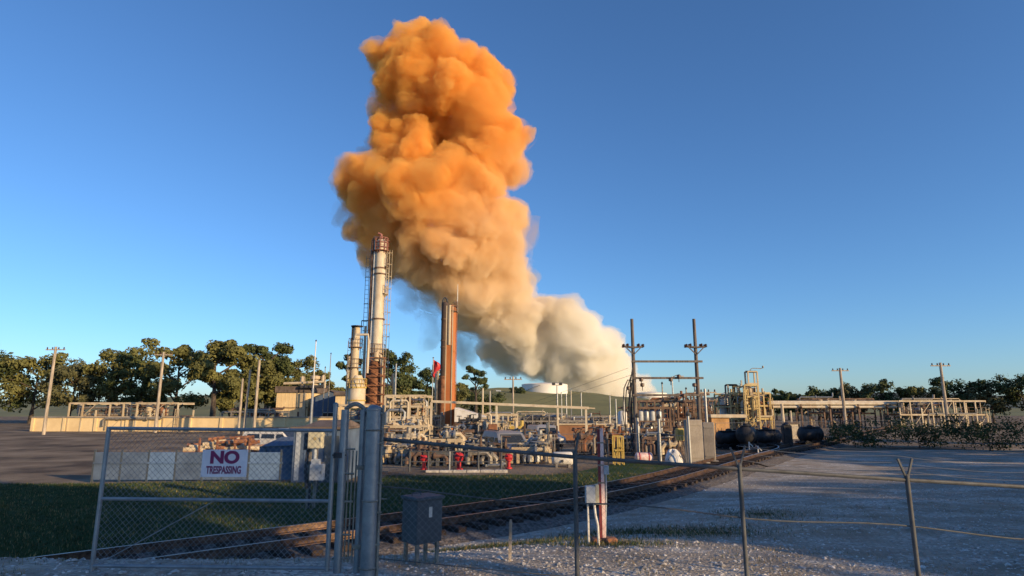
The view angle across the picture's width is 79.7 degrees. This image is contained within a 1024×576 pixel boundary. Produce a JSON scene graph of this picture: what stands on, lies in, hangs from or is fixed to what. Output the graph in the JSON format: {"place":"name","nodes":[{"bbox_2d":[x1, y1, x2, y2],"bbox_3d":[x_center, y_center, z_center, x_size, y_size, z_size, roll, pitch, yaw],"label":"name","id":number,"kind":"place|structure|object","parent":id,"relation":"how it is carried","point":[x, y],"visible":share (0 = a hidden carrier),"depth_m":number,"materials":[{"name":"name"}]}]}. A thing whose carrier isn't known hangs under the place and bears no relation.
{"place":"outdoors","nodes":[
{"label":"outdoors","id":0,"kind":"place"},
{"bbox_2d":[0,415,1023,575],"bbox_3d":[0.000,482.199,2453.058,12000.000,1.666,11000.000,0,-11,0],"label":"ground","id":1,"kind":"structure","parent":0,"point":[27,455],"depth_m":17.07,"materials":[{"name":"gravel"}]},
{"bbox_2d":[0,349,36,412],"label":"tree","id":2,"kind":"object","parent":1,"relation":"on","point":[7,370],"visible":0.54,"depth_m":117.07,"materials":[{"name":"green plant"}]},
{"bbox_2d":[0,352,71,423],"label":"tree","id":3,"kind":"object","parent":1,"relation":"on","point":[16,390],"visible":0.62,"depth_m":117.02,"materials":[{"name":"green plant"}]},
{"bbox_2d":[41,347,65,434],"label":"pole","id":4,"kind":"object","parent":1,"relation":"on","point":[55,349],"visible":0.98,"depth_m":68.99,"materials":[{"name":"brown wood"}]},
{"bbox_2d":[36,357,108,415],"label":"tree","id":5,"kind":"object","parent":1,"relation":"on","point":[72,374],"visible":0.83,"depth_m":112.46,"materials":[{"name":"green plant"}]},
{"bbox_2d":[77,346,149,413],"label":"tree","id":6,"kind":"object","parent":1,"relation":"on","point":[111,394],"visible":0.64,"depth_m":114.88,"materials":[{"name":"green plant"}]},
{"bbox_2d":[65,401,194,430],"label":"process unit","id":7,"kind":"object","parent":1,"relation":"on","point":[125,410],"visible":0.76,"depth_m":78.58,"materials":[{"name":"beige paint"}]},
{"bbox_2d":[103,351,180,415],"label":"tree","id":8,"kind":"object","parent":1,"relation":"on","point":[136,393],"visible":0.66,"depth_m":108.38,"materials":[{"name":"green plant"}]},
{"bbox_2d":[153,352,172,432],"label":"pole","id":9,"kind":"object","parent":1,"relation":"on","point":[163,354],"visible":0.98,"depth_m":74.91,"materials":[{"name":"brown wood"}]},
{"bbox_2d":[138,337,208,415],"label":"tree","id":10,"kind":"object","parent":1,"relation":"on","point":[170,387],"visible":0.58,"depth_m":102.25,"materials":[{"name":"green plant"}]},
{"bbox_2d":[30,417,332,430],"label":"dike wall","id":11,"kind":"structure","parent":1,"relation":"on","point":[56,423],"depth_m":78.11,"materials":[{"name":"beige"}]},
{"bbox_2d":[90,449,292,482],"bbox_3d":[-12.842,7.200,24.687,8.100,1.349,0.110,0,-11,0],"label":"panel barrier","id":12,"kind":"object","parent":1,"relation":"on","point":[275,462],"visible":0.56,"depth_m":24.67,"materials":[{"name":"paint"}]},
{"bbox_2d":[89,402,338,571],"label":"chain link gate","id":13,"kind":"structure","parent":1,"relation":"on","point":[101,498],"depth_m":7.62,"materials":[{"name":"metal"}]},
{"bbox_2d":[200,450,248,476],"bbox_3d":[-3.601,2.198,7.701,0.570,0.330,0.060,0,-11,0],"label":"warning sign","id":14,"kind":"object","parent":13,"relation":"attached to","point":[224,463],"visible":1,"depth_m":7.67,"materials":[{"name":"metal"}]},
{"bbox_2d":[173,339,261,416],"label":"tree","id":15,"kind":"object","parent":1,"relation":"on","point":[229,353],"visible":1,"depth_m":93.70,"materials":[{"name":"green plant"}]},
{"bbox_2d":[183,435,264,451],"bbox_3d":[-18.060,10.022,38.798,4.844,1.359,2.169,0,-11,0],"label":"scrap pile","id":16,"kind":"object","parent":1,"relation":"on","point":[218,440],"visible":0.65,"depth_m":38.35,"materials":[{"name":"metal"}]},
{"bbox_2d":[207,372,255,416],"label":"tree","id":17,"kind":"object","parent":1,"relation":"on","point":[225,400],"visible":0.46,"depth_m":97.47,"materials":[{"name":"green plant"}]},
{"bbox_2d":[222,360,275,408],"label":"tree","id":18,"kind":"object","parent":1,"relation":"on","point":[267,367],"visible":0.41,"depth_m":108.95,"materials":[{"name":"green plant"}]},
{"bbox_2d":[219,407,289,416],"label":"process unit","id":19,"kind":"object","parent":1,"relation":"on","point":[265,411],"visible":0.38,"depth_m":83.42,"materials":[{"name":"metal"}]},
{"bbox_2d":[242,427,293,444],"bbox_3d":[-15.854,10.311,41.789,4.780,1.600,1.880,-2,-11,12],"label":"parked van","id":20,"kind":"object","parent":1,"relation":"on","point":[268,439],"visible":0.12,"depth_m":41.13,"materials":[{"name":"white paint"}]},
{"bbox_2d":[242,342,295,407],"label":"tree","id":21,"kind":"object","parent":1,"relation":"on","point":[282,363],"visible":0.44,"depth_m":118.48,"materials":[{"name":"green plant"}]},
{"bbox_2d":[259,437,293,451],"bbox_3d":[-10.849,7.813,28.808,1.636,1.528,1.655,0,-11,0],"label":"tarped bin","id":22,"kind":"object","parent":1,"relation":"on","point":[280,441],"visible":0.36,"depth_m":28.29,"materials":[{"name":"paint"}]},
{"bbox_2d":[261,371,311,407],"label":"tree","id":23,"kind":"object","parent":1,"relation":"on","point":[276,379],"visible":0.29,"depth_m":112.83,"materials":[{"name":"green plant"}]},
{"bbox_2d":[276,355,318,379],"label":"tree","id":24,"kind":"object","parent":1,"relation":"on","point":[308,361],"visible":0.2,"depth_m":124.29,"materials":[{"name":"green plant"}]},
{"bbox_2d":[275,386,327,416],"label":"warehouse","id":25,"kind":"structure","parent":1,"relation":"on","point":[294,401],"depth_m":98.39,"materials":[{"name":"beige"}]},
{"bbox_2d":[283,375,328,387],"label":"rooftop unit","id":26,"kind":"object","parent":25,"relation":"on","point":[302,382],"visible":0.88,"depth_m":98.27,"materials":[{"name":"metal"}]},
{"bbox_2d":[303,433,325,508],"bbox_3d":[-5.928,5.417,18.295,0.589,2.311,0.290,0,-11,0],"label":"enclosure stand","id":27,"kind":"object","parent":1,"relation":"on","point":[308,457],"visible":0.53,"depth_m":18.27,"materials":[{"name":"metal"}]},
{"bbox_2d":[307,432,324,447],"bbox_3d":[-5.832,4.506,18.244,0.425,0.494,0.260,0,-11,0],"label":"enclosure","id":28,"kind":"object","parent":27,"relation":"attached to","point":[318,443],"visible":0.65,"depth_m":18.14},
{"bbox_2d":[309,448,324,479],"bbox_3d":[-5.743,5.177,18.113,0.392,0.954,0.260,0,-11,0],"label":"enclosure","id":29,"kind":"object","parent":27,"relation":"attached to","point":[317,472],"visible":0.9,"depth_m":17.98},
{"bbox_2d":[0,472,640,557],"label":"grass","id":30,"kind":"structure","parent":1,"relation":"on","point":[67,511],"depth_m":18.55,"materials":[{"name":"plant"}]},
{"bbox_2d":[290,420,359,482],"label":"equipment shed","id":31,"kind":"structure","parent":1,"relation":"on","point":[353,434],"depth_m":24.44,"materials":[{"name":"paint"}]},
{"bbox_2d":[322,436,338,482],"bbox_3d":[-7.185,6.779,24.316,0.564,1.791,0.090,0,-11,0],"label":"door","id":32,"kind":"structure","parent":31,"relation":"in","point":[327,443],"depth_m":24.32,"materials":[{"name":"paint"}]},
{"bbox_2d":[313,390,345,416],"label":"gabled shed","id":33,"kind":"structure","parent":1,"relation":"on","point":[317,405],"depth_m":96.28,"materials":[{"name":"white paint"}]},
{"bbox_2d":[345,333,369,423],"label":"reactor column","id":34,"kind":"structure","parent":1,"relation":"on","point":[356,390],"depth_m":66.98,"materials":[{"name":"metal"}]},
{"bbox_2d":[359,256,369,381],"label":"ladder mast","id":35,"kind":"object","parent":1,"relation":"on","point":[364,353],"visible":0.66,"depth_m":71.79,"materials":[{"name":"metal"}]},
{"bbox_2d":[359,405,389,575],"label":"gate post","id":36,"kind":"object","parent":1,"relation":"on","point":[371,513],"visible":1,"depth_m":7.49,"materials":[{"name":"metal"}]},
{"bbox_2d":[332,402,366,573],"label":"walk gate","id":37,"kind":"structure","parent":36,"relation":"attached to","point":[341,454],"depth_m":7.62,"materials":[{"name":"metal"}]},
{"bbox_2d":[365,232,394,418],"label":"distillation column","id":38,"kind":"structure","parent":1,"relation":"on","point":[375,376],"depth_m":70.16,"materials":[{"name":"white metal"}]},
{"bbox_2d":[382,433,415,463],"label":"process unit","id":39,"kind":"object","parent":1,"relation":"on","point":[395,452],"visible":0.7,"depth_m":32.37,"materials":[{"name":"beige paint"}]},
{"bbox_2d":[382,349,419,398],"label":"tree","id":40,"kind":"object","parent":1,"relation":"on","point":[404,367],"visible":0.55,"depth_m":137.35,"materials":[{"name":"green plant"}]},
{"bbox_2d":[389,370,423,409],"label":"tree","id":41,"kind":"object","parent":1,"relation":"on","point":[418,383],"visible":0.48,"depth_m":139.01,"materials":[{"name":"green plant"}]},
{"bbox_2d":[383,415,432,444],"bbox_3d":[-8.036,10.973,47.137,3.840,2.389,3.446,0,-11,0],"label":"process unit","id":42,"kind":"object","parent":1,"relation":"on","point":[417,427],"visible":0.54,"depth_m":45.86,"materials":[{"name":"beige paint"}]},
{"bbox_2d":[384,395,432,436],"bbox_3d":[-10.140,12.664,60.502,4.313,4.221,4.546,0,-11,0],"label":"process unit","id":43,"kind":"object","parent":1,"relation":"on","point":[408,404],"visible":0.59,"depth_m":58.89,"materials":[{"name":"beige paint"}]},
{"bbox_2d":[401,491,444,565],"bbox_3d":[-1.292,3.485,8.796,0.495,1.082,0.430,10,-15,-42],"label":"signal cabinet","id":44,"kind":"object","parent":1,"relation":"on","point":[419,505],"visible":0.88,"depth_m":8.70,"materials":[{"name":"metal"}]},
{"bbox_2d":[409,367,439,408],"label":"tree","id":45,"kind":"object","parent":1,"relation":"on","point":[425,374],"visible":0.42,"depth_m":143.91,"materials":[{"name":"green plant"}]},
{"bbox_2d":[401,437,455,465],"bbox_3d":[-4.266,8.518,31.995,2.753,1.407,1.714,0,-11,0],"label":"process unit","id":46,"kind":"object","parent":1,"relation":"on","point":[435,456],"visible":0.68,"depth_m":31.36,"materials":[{"name":"metal"}]},
{"bbox_2d":[424,410,443,436],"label":"process unit","id":47,"kind":"object","parent":1,"relation":"on","point":[436,425],"visible":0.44,"depth_m":61.62,"materials":[{"name":"beige paint"}]},
{"bbox_2d":[434,297,448,424],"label":"twin stack","id":48,"kind":"object","parent":1,"relation":"on","point":[439,391],"visible":0.67,"depth_m":66.21,"materials":[{"name":"metal"}]},
{"bbox_2d":[427,424,466,458],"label":"process unit","id":49,"kind":"object","parent":1,"relation":"on","point":[455,435],"visible":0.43,"depth_m":36.66,"materials":[{"name":"beige paint"}]},
{"bbox_2d":[443,286,457,430],"bbox_3d":[-6.530,7.443,64.678,1.585,16.029,1.634,0,-11,0],"label":"twin stack","id":50,"kind":"object","parent":1,"relation":"on","point":[450,356],"visible":0.88,"depth_m":64.17,"materials":[{"name":"orange paint"}]},
{"bbox_2d":[408,451,501,471],"bbox_3d":[-2.635,8.124,28.572,4.365,1.050,0.090,0,-11,0],"label":"handrail","id":51,"kind":"object","parent":1,"relation":"on","point":[427,461],"visible":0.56,"depth_m":28.57,"materials":[{"name":"metal"}]},
{"bbox_2d":[425,469,506,472],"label":"white kerb","id":52,"kind":"structure","parent":1,"relation":"on","point":[470,471],"depth_m":28.11,"materials":[{"name":"concrete"}]},
{"bbox_2d":[458,421,487,442],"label":"process unit","id":53,"kind":"object","parent":1,"relation":"on","point":[472,431],"visible":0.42,"depth_m":44.90,"materials":[{"name":"grey metal"}]},
{"bbox_2d":[461,365,489,415],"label":"tree","id":54,"kind":"object","parent":1,"relation":"on","point":[478,380],"visible":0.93,"depth_m":172.51,"materials":[{"name":"green plant"}]},
{"bbox_2d":[455,436,510,466],"bbox_3d":[-1.458,8.607,31.898,2.836,1.750,1.897,0,-11,0],"label":"process unit","id":55,"kind":"object","parent":1,"relation":"on","point":[491,456],"visible":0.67,"depth_m":31.27,"materials":[{"name":"grey metal"}]},
{"bbox_2d":[482,429,525,458],"bbox_3d":[-0.308,9.345,36.854,1.880,1.600,4.780,4,-12,-20],"label":"parked car","id":56,"kind":"object","parent":1,"relation":"on","point":[495,435],"visible":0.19,"depth_m":36.39,"materials":[{"name":"grey paint"}]},
{"bbox_2d":[101,428,910,558],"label":"track bed","id":57,"kind":"object","parent":1,"relation":"on","point":[526,525],"visible":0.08,"depth_m":15.64,"materials":[{"name":"gravel"}]},
{"bbox_2d":[28,426,904,559],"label":"railway track","id":58,"kind":"structure","parent":57,"relation":"on","point":[635,489],"depth_m":15.65,"materials":[{"name":"metal"}]},
{"bbox_2d":[795,424,826,444],"bbox_3d":[23.683,11.648,48.648,2.300,1.620,1.122,1,-11,-6],"label":"tank car","id":59,"kind":"object","parent":57,"relation":"on","point":[809,434],"visible":0.85,"depth_m":48.24,"materials":[{"name":"black paint"}]},
{"bbox_2d":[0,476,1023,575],"bbox_3d":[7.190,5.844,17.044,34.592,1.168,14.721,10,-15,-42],"label":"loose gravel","id":60,"kind":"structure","parent":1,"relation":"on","point":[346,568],"depth_m":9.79,"materials":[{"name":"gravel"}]},
{"bbox_2d":[1,480,1022,575],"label":"dry weeds","id":61,"kind":"object","parent":1,"relation":"on","point":[62,559],"visible":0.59,"depth_m":9.45,"materials":[{"name":"brown plant"}]},
{"bbox_2d":[430,400,594,438],"bbox_3d":[-0.009,10.904,49.834,13.558,3.535,0.400,0,-11,0],"label":"pipe gantry","id":62,"kind":"object","parent":1,"relation":"on","point":[507,404],"visible":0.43,"depth_m":49.99,"materials":[{"name":"metal"}]},
{"bbox_2d":[510,430,551,463],"bbox_3d":[1.098,8.729,33.768,2.400,1.712,2.529,0,-11,0],"label":"process unit","id":63,"kind":"object","parent":1,"relation":"on","point":[520,457],"visible":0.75,"depth_m":32.90,"materials":[{"name":"beige paint"}]},
{"bbox_2d":[516,410,567,427],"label":"process unit","id":64,"kind":"object","parent":1,"relation":"on","point":[544,418],"visible":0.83,"depth_m":88.11,"materials":[{"name":"metal"}]},
{"bbox_2d":[523,423,561,452],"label":"process unit","id":65,"kind":"object","parent":1,"relation":"on","point":[550,445],"visible":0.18,"depth_m":40.78,"materials":[{"name":"brown metal"}]},
{"bbox_2d":[526,424,565,446],"bbox_3d":[2.538,11.431,47.653,1.880,1.652,4.780,3,-11,-14],"label":"parked van","id":66,"kind":"object","parent":1,"relation":"on","point":[532,427],"visible":0.29,"depth_m":47.10,"materials":[{"name":"silver metal"}]},
{"bbox_2d":[585,484,599,545],"bbox_3d":[1.447,4.083,11.021,0.243,1.067,0.180,0,-11,0],"label":"meter box","id":67,"kind":"object","parent":1,"relation":"on","point":[588,497],"visible":0.79,"depth_m":11.01,"materials":[{"name":"white paint"}]},
{"bbox_2d":[501,433,688,465],"bbox_3d":[4.236,8.657,32.629,9.804,1.745,2.136,1,-11,-4],"label":"plant fence","id":68,"kind":"object","parent":1,"relation":"on","point":[657,449],"visible":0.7,"depth_m":32.73,"materials":[{"name":"metal"}]},
{"bbox_2d":[574,425,616,454],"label":"process unit","id":69,"kind":"object","parent":1,"relation":"on","point":[581,448],"visible":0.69,"depth_m":38.81,"materials":[{"name":"brown metal"}]},
{"bbox_2d":[559,423,633,439],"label":"rust bank wall","id":70,"kind":"structure","parent":1,"relation":"on","point":[565,429],"depth_m":56.55,"materials":[{"name":"metal"}]},
{"bbox_2d":[572,415,628,439],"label":"process unit","id":71,"kind":"object","parent":1,"relation":"on","point":[575,430],"visible":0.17,"depth_m":52.13,"materials":[{"name":"metal"}]},
{"bbox_2d":[591,428,616,544],"bbox_3d":[1.690,3.748,11.448,0.440,2.202,0.390,0,-11,0],"label":"marker post","id":72,"kind":"object","parent":1,"relation":"on","point":[604,469],"visible":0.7,"depth_m":11.46,"materials":[{"name":"metal"}]},
{"bbox_2d":[612,435,624,464],"bbox_3d":[5.578,8.485,32.093,0.533,1.476,0.810,0,-11,0],"label":"yellow trestle","id":73,"kind":"object","parent":1,"relation":"on","point":[619,446],"visible":0.89,"depth_m":32.04,"materials":[{"name":"paint"}]},
{"bbox_2d":[391,504,850,554],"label":"weeds","id":74,"kind":"object","parent":1,"relation":"on","point":[669,532],"visible":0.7,"depth_m":12.76,"materials":[{"name":"green plant"}]},
{"bbox_2d":[604,423,640,453],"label":"process unit","id":75,"kind":"object","parent":1,"relation":"on","point":[615,429],"visible":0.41,"depth_m":40.02,"materials":[{"name":"brown metal"}]},
{"bbox_2d":[637,407,674,433],"bbox_3d":[9.863,9.732,42.370,2.540,2.970,1.040,0,-11,0],"label":"transformer bench","id":76,"kind":"object","parent":1,"relation":"on","point":[646,416],"visible":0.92,"depth_m":42.34,"materials":[{"name":"white metal"}]},
{"bbox_2d":[633,419,683,444],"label":"process unit","id":77,"kind":"object","parent":1,"relation":"on","point":[653,427],"visible":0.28,"depth_m":45.12,"materials":[{"name":"white metal"}]},
{"bbox_2d":[639,422,683,455],"bbox_3d":[9.374,9.494,38.744,2.718,2.073,2.467,0,-11,0],"label":"process unit","id":78,"kind":"object","parent":1,"relation":"on","point":[664,445],"visible":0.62,"depth_m":37.83,"materials":[{"name":"brown metal"}]},
{"bbox_2d":[631,391,696,427],"bbox_3d":[15.391,12.848,62.606,5.721,4.653,4.345,0,-11,0],"label":"process unit","id":79,"kind":"object","parent":1,"relation":"on","point":[678,409],"visible":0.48,"depth_m":60.92,"materials":[{"name":"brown metal"}]},
{"bbox_2d":[622,319,706,453],"bbox_3d":[9.642,6.300,38.471,5.483,8.808,0.590,0,-11,0],"label":"utility frame","id":80,"kind":"object","parent":1,"relation":"on","point":[696,384],"visible":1,"depth_m":38.45,"materials":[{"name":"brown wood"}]},
{"bbox_2d":[675,393,712,431],"bbox_3d":[19.750,13.649,66.372,2.855,4.499,4.645,0,-11,0],"label":"process unit","id":81,"kind":"object","parent":1,"relation":"on","point":[702,407],"visible":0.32,"depth_m":64.86,"materials":[{"name":"brown metal"}]},
{"bbox_2d":[683,420,709,462],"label":"concrete slab","id":82,"kind":"structure","parent":1,"relation":"on","point":[696,438],"depth_m":32.58,"materials":[{"name":"concrete"}]},
{"bbox_2d":[379,432,1023,575],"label":"chain link fence","id":83,"kind":"object","parent":1,"relation":"on","point":[739,469],"visible":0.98,"depth_m":7.64,"materials":[{"name":"metal"}]},
{"bbox_2d":[702,422,718,461],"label":"concrete slab","id":84,"kind":"structure","parent":1,"relation":"on","point":[709,440],"depth_m":33.52,"materials":[{"name":"concrete"}]},
{"bbox_2d":[708,414,746,433],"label":"orange bank wall","id":85,"kind":"structure","parent":1,"relation":"on","point":[719,420],"depth_m":58.57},
{"bbox_2d":[714,388,774,429],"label":"process unit","id":86,"kind":"object","parent":1,"relation":"on","point":[763,415],"visible":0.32,"depth_m":76.63,"materials":[{"name":"metal"}]},
{"bbox_2d":[732,380,760,428],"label":"process unit","id":87,"kind":"object","parent":1,"relation":"on","point":[747,393],"visible":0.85,"depth_m":74.79,"materials":[{"name":"yellow metal"}]},
{"bbox_2d":[721,447,796,466],"bbox_3d":[15.759,10.887,40.211,6.378,0.252,17.458,-5,-12,23],"label":"track bed","id":88,"kind":"object","parent":1,"relation":"on","point":[779,460],"visible":0.12,"depth_m":35.28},
{"bbox_2d":[715,428,739,448],"bbox_3d":[15.836,10.955,44.715,2.300,1.470,1.028,2,-11,-8],"label":"tank car","id":89,"kind":"object","parent":88,"relation":"on","point":[725,439],"visible":0.77,"depth_m":44.29,"materials":[{"name":"black paint"}]},
{"bbox_2d":[735,422,757,449],"bbox_3d":[16.764,10.567,43.774,1.302,1.870,2.100,-7,-13,32],"label":"tank car","id":90,"kind":"object","parent":88,"relation":"on","point":[745,433],"visible":0.82,"depth_m":43.20,"materials":[{"name":"black paint"}]},
{"bbox_2d":[716,444,788,462],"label":"railway spur","id":91,"kind":"structure","parent":88,"relation":"on","point":[749,456],"depth_m":35.78,"materials":[{"name":"metal"}]},
{"bbox_2d":[753,426,784,445],"bbox_3d":[18.924,11.111,45.696,2.600,1.540,1.065,1,-11,-7],"label":"tank car","id":92,"kind":"object","parent":88,"relation":"on","point":[766,436],"visible":0.7,"depth_m":45.30,"materials":[{"name":"black paint"}]},
{"bbox_2d":[715,420,930,447],"bbox_3d":[28.864,13.124,56.068,34.444,2.012,2.576,7,-13,-33],"label":"plant fence","id":93,"kind":"object","parent":1,"relation":"on","point":[824,426],"visible":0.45,"depth_m":57.79,"materials":[{"name":"metal"}]},
{"bbox_2d":[766,401,896,427],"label":"pipe bridge","id":94,"kind":"structure","parent":1,"relation":"on","point":[851,403],"depth_m":90.23,"materials":[{"name":"brown metal"}]},
{"bbox_2d":[796,393,876,427],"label":"process unit","id":95,"kind":"object","parent":1,"relation":"on","point":[809,412],"visible":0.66,"depth_m":93.44,"materials":[{"name":"brown metal"}]},
{"bbox_2d":[834,381,868,416],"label":"tree","id":96,"kind":"object","parent":1,"relation":"on","point":[849,392],"visible":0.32,"depth_m":142.41,"materials":[{"name":"green plant"}]},
{"bbox_2d":[823,415,899,447],"bbox_3d":[27.094,11.454,48.652,5.221,2.722,5.533,0,-11,0],"label":"shrub","id":97,"kind":"object","parent":1,"relation":"on","point":[854,431],"visible":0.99,"depth_m":47.84,"materials":[{"name":"green plant"}]},
{"bbox_2d":[859,379,909,420],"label":"tree","id":98,"kind":"object","parent":1,"relation":"on","point":[883,384],"visible":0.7,"depth_m":136.81,"materials":[{"name":"green plant"}]},
{"bbox_2d":[898,385,940,421],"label":"tree","id":99,"kind":"object","parent":1,"relation":"on","point":[913,391],"visible":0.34,"depth_m":134.32,"materials":[{"name":"green plant"}]},
{"bbox_2d":[878,415,966,447],"bbox_3d":[31.257,11.072,46.679,5.462,2.698,5.270,0,-11,0],"label":"shrub","id":100,"kind":"object","parent":1,"relation":"on","point":[924,430],"visible":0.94,"depth_m":46.59,"materials":[{"name":"green plant"}]},
{"bbox_2d":[882,395,991,428],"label":"process unit","id":101,"kind":"object","parent":1,"relation":"on","point":[925,414],"visible":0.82,"depth_m":88.46,"materials":[{"name":"beige paint"}]},
{"bbox_2d":[927,377,988,413],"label":"tree","id":102,"kind":"object","parent":1,"relation":"on","point":[950,386],"visible":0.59,"depth_m":129.42,"materials":[{"name":"green plant"}]},
{"bbox_2d":[933,408,1023,450],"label":"shrub","id":103,"kind":"object","parent":1,"relation":"on","point":[976,433],"visible":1,"depth_m":42.84,"materials":[{"name":"green plant"}]},
{"bbox_2d":[963,382,1018,422],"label":"tree","id":104,"kind":"object","parent":1,"relation":"on","point":[995,402],"visible":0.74,"depth_m":125.64,"materials":[{"name":"green plant"}]},
{"bbox_2d":[986,373,1023,410],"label":"tree","id":105,"kind":"object","parent":1,"relation":"on","point":[1008,387],"visible":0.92,"depth_m":123.72,"materials":[{"name":"green plant"}]},
{"bbox_2d":[0,388,1023,416],"bbox_3d":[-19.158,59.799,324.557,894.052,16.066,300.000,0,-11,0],"label":"hill","id":106,"kind":"structure","parent":0,"point":[598,402],"depth_m":253.98,"materials":[{"name":"green plant"}]},
{"bbox_2d":[461,390,505,412],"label":"tree","id":107,"kind":"object","parent":106,"relation":"on","point":[498,397],"visible":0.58,"depth_m":224.59,"materials":[{"name":"green plant"}]},
{"bbox_2d":[522,383,567,393],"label":"storage tank","id":108,"kind":"object","parent":106,"relation":"on","point":[543,387],"visible":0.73,"depth_m":315.19,"materials":[{"name":"metal"}]},
{"bbox_2d":[0,0,1023,400],"label":"sky","id":109,"kind":"structure","parent":0,"point":[819,186],"materials":[{"name":"blue"}]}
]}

